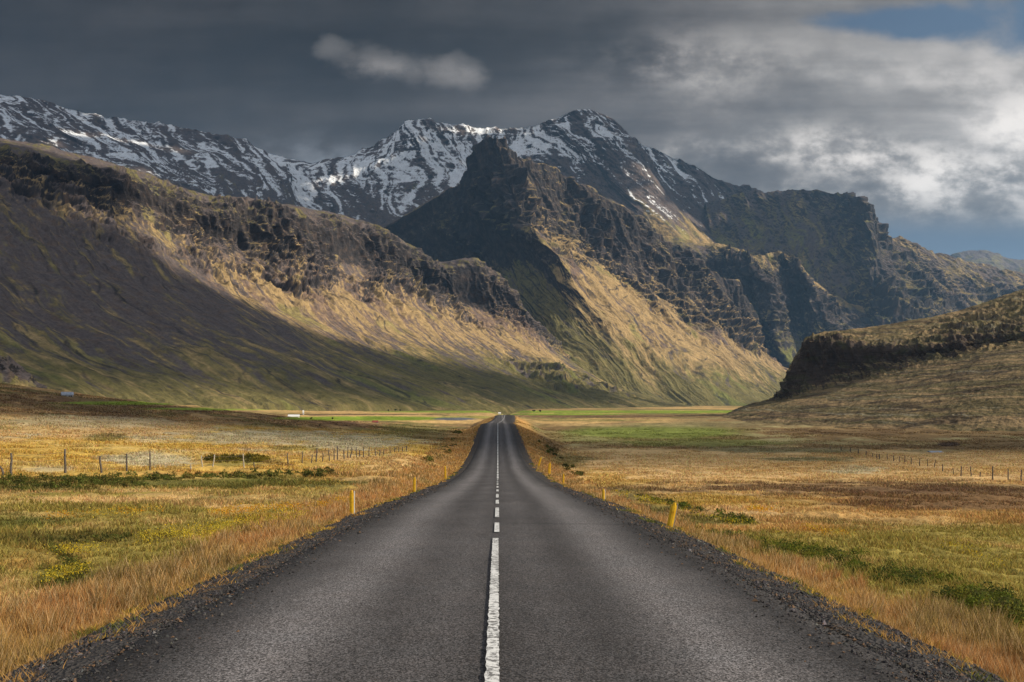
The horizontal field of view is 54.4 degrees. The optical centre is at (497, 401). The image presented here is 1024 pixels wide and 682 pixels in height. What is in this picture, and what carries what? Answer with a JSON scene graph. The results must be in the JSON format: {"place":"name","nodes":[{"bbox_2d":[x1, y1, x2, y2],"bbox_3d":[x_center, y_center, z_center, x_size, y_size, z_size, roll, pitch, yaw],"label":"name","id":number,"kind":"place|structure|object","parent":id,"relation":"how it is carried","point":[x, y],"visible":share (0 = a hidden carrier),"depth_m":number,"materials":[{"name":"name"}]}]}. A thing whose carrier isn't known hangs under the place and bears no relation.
{"place":"outdoors","nodes":[
{"label":"outdoors","id":0,"kind":"place"},
{"bbox_2d":[0,349,49,388],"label":"hill","id":1,"kind":"structure","parent":0,"point":[12,371],"depth_m":593.21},
{"bbox_2d":[0,138,692,414],"bbox_3d":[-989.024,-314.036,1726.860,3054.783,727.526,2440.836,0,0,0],"label":"mountain","id":2,"kind":"structure","parent":0,"point":[119,281],"depth_m":1579.49,"materials":[{"name":"brown plant"}]},
{"bbox_2d":[0,94,763,243],"bbox_3d":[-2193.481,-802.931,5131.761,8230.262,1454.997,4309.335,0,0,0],"label":"mountain range","id":3,"kind":"structure","parent":0,"point":[407,167],"depth_m":4741.22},
{"bbox_2d":[76,415,918,681],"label":"road","id":4,"kind":"structure","parent":0,"point":[498,559],"depth_m":10.86,"materials":[{"name":"grey asphalt"}]},
{"bbox_2d":[0,383,1023,681],"bbox_3d":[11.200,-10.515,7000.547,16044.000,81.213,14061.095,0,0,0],"label":"ground","id":5,"kind":"structure","parent":0,"point":[674,420],"depth_m":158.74,"materials":[{"name":"plant"}]},
{"bbox_2d":[61,392,73,396],"bbox_3d":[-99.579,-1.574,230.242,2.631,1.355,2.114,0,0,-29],"label":"barn","id":6,"kind":"structure","parent":5,"relation":"on","point":[70,394],"depth_m":229.61,"materials":[{"name":"metal"}]},
{"bbox_2d":[36,530,146,591],"bbox_3d":[-7.942,3.085,20.038,2.433,0.562,9.723,0,0,-25],"label":"green scrub","id":7,"kind":"object","parent":5,"relation":"on","point":[68,558],"visible":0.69,"depth_m":19.79,"materials":[{"name":"green plant"}]},
{"bbox_2d":[0,448,317,475],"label":"wire fence","id":8,"kind":"object","parent":5,"relation":"on","point":[65,466],"visible":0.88,"depth_m":57.73,"materials":[{"name":"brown wood"}]},
{"bbox_2d":[0,466,337,491],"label":"green scrub","id":9,"kind":"object","parent":5,"relation":"on","point":[84,478],"visible":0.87,"depth_m":49.27,"materials":[{"name":"green plant"}]},
{"bbox_2d":[202,452,269,462],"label":"green scrub","id":10,"kind":"object","parent":5,"relation":"on","point":[250,457],"visible":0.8,"depth_m":81.69,"materials":[{"name":"green plant"}]},
{"bbox_2d":[17,415,496,681],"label":"gravel shoulder","id":11,"kind":"object","parent":5,"relation":"on","point":[75,665],"visible":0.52,"depth_m":11.22},
{"bbox_2d":[349,490,354,512],"bbox_3d":[-4.668,3.264,31.871,0.162,0.855,0.083,0,0,0],"label":"marker post","id":12,"kind":"object","parent":11,"relation":"on","point":[352,501],"visible":0.85,"depth_m":31.85,"materials":[{"name":"yellow plastic"}]},
{"bbox_2d":[444,466,446,477],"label":"marker post","id":13,"kind":"object","parent":11,"relation":"on","point":[445,471],"visible":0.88,"depth_m":81.03,"materials":[{"name":"yellow plastic"}]},
{"bbox_2d":[322,446,406,461],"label":"wire fence","id":14,"kind":"object","parent":5,"relation":"on","point":[356,452],"visible":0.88,"depth_m":95.65,"materials":[{"name":"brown wood"}]},
{"bbox_2d":[413,477,416,491],"bbox_3d":[-4.119,4.150,49.271,0.179,0.855,0.083,0,0,0],"label":"marker post","id":15,"kind":"object","parent":5,"relation":"on","point":[414,483],"visible":0.87,"depth_m":49.24,"materials":[{"name":"yellow plastic"}]},
{"bbox_2d":[422,430,462,461],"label":"green scrub","id":16,"kind":"object","parent":5,"relation":"on","point":[449,450],"visible":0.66,"depth_m":139.92,"materials":[{"name":"green plant"}]},
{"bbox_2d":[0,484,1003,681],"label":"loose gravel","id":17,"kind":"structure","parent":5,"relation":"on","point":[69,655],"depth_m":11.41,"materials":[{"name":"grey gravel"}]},
{"bbox_2d":[31,489,1005,582],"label":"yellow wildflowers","id":18,"kind":"object","parent":5,"relation":"on","point":[218,526],"visible":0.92,"depth_m":27.57,"materials":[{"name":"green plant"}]},
{"bbox_2d":[548,463,551,473],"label":"marker post","id":19,"kind":"object","parent":5,"relation":"on","point":[549,468],"visible":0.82,"depth_m":101.80,"materials":[{"name":"yellow plastic"}]},
{"bbox_2d":[538,440,584,475],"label":"green scrub","id":20,"kind":"object","parent":5,"relation":"on","point":[572,465],"visible":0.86,"depth_m":142.01,"materials":[{"name":"green plant"}]},
{"bbox_2d":[667,503,677,526],"bbox_3d":[4.375,2.906,25.020,0.317,0.731,0.083,0,0,0],"label":"marker post","id":21,"kind":"object","parent":5,"relation":"on","point":[672,514],"visible":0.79,"depth_m":24.99,"materials":[{"name":"yellow plastic"}]},
{"bbox_2d":[635,494,756,523],"bbox_3d":[9.311,5.323,50.917,2.328,1.694,27.050,0,0,0],"label":"green scrub","id":22,"kind":"object","parent":5,"relation":"on","point":[683,504],"visible":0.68,"depth_m":44.42,"materials":[{"name":"green plant"}]},
{"bbox_2d":[511,415,1005,681],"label":"gravel shoulder","id":23,"kind":"object","parent":5,"relation":"on","point":[873,638],"visible":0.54,"depth_m":10.94},
{"bbox_2d":[687,523,1023,627],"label":"green scrub","id":24,"kind":"object","parent":5,"relation":"on","point":[976,595],"visible":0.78,"depth_m":18.37,"materials":[{"name":"green plant"}]},
{"bbox_2d":[830,447,1021,480],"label":"wire fence","id":25,"kind":"object","parent":5,"relation":"on","point":[942,465],"visible":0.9,"depth_m":118.08,"materials":[{"name":"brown wood"}]},
{"bbox_2d":[0,0,1023,259],"label":"sky","id":26,"kind":"structure","parent":0,"point":[914,108],"materials":[{"name":"grey"}]},
{"bbox_2d":[383,135,788,405],"bbox_3d":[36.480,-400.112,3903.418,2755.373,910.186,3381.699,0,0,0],"label":"mountain","id":27,"kind":"structure","parent":0,"point":[618,295],"depth_m":3133.61,"materials":[{"name":"brown stone"}]},
{"bbox_2d":[663,235,871,367],"bbox_3d":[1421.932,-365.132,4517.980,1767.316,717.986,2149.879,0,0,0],"label":"cliffs","id":28,"kind":"structure","parent":0,"point":[792,302],"depth_m":3892.40,"materials":[{"name":"grey stone"}]},
{"bbox_2d":[704,189,1023,326],"bbox_3d":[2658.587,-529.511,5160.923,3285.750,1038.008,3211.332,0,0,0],"label":"mountain","id":29,"kind":"structure","parent":0,"point":[845,246],"depth_m":4453.18,"materials":[{"name":"grey stone"}]},
{"bbox_2d":[721,289,1023,431],"bbox_3d":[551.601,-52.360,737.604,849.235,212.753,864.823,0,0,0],"label":"hill","id":30,"kind":"structure","parent":0,"point":[961,370],"depth_m":645.59,"materials":[{"name":"brown plant"}]},
{"bbox_2d":[950,250,1023,272],"bbox_3d":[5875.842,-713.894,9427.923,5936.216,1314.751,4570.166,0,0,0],"label":"ridge","id":31,"kind":"structure","parent":0,"point":[998,261],"depth_m":8873.07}
]}

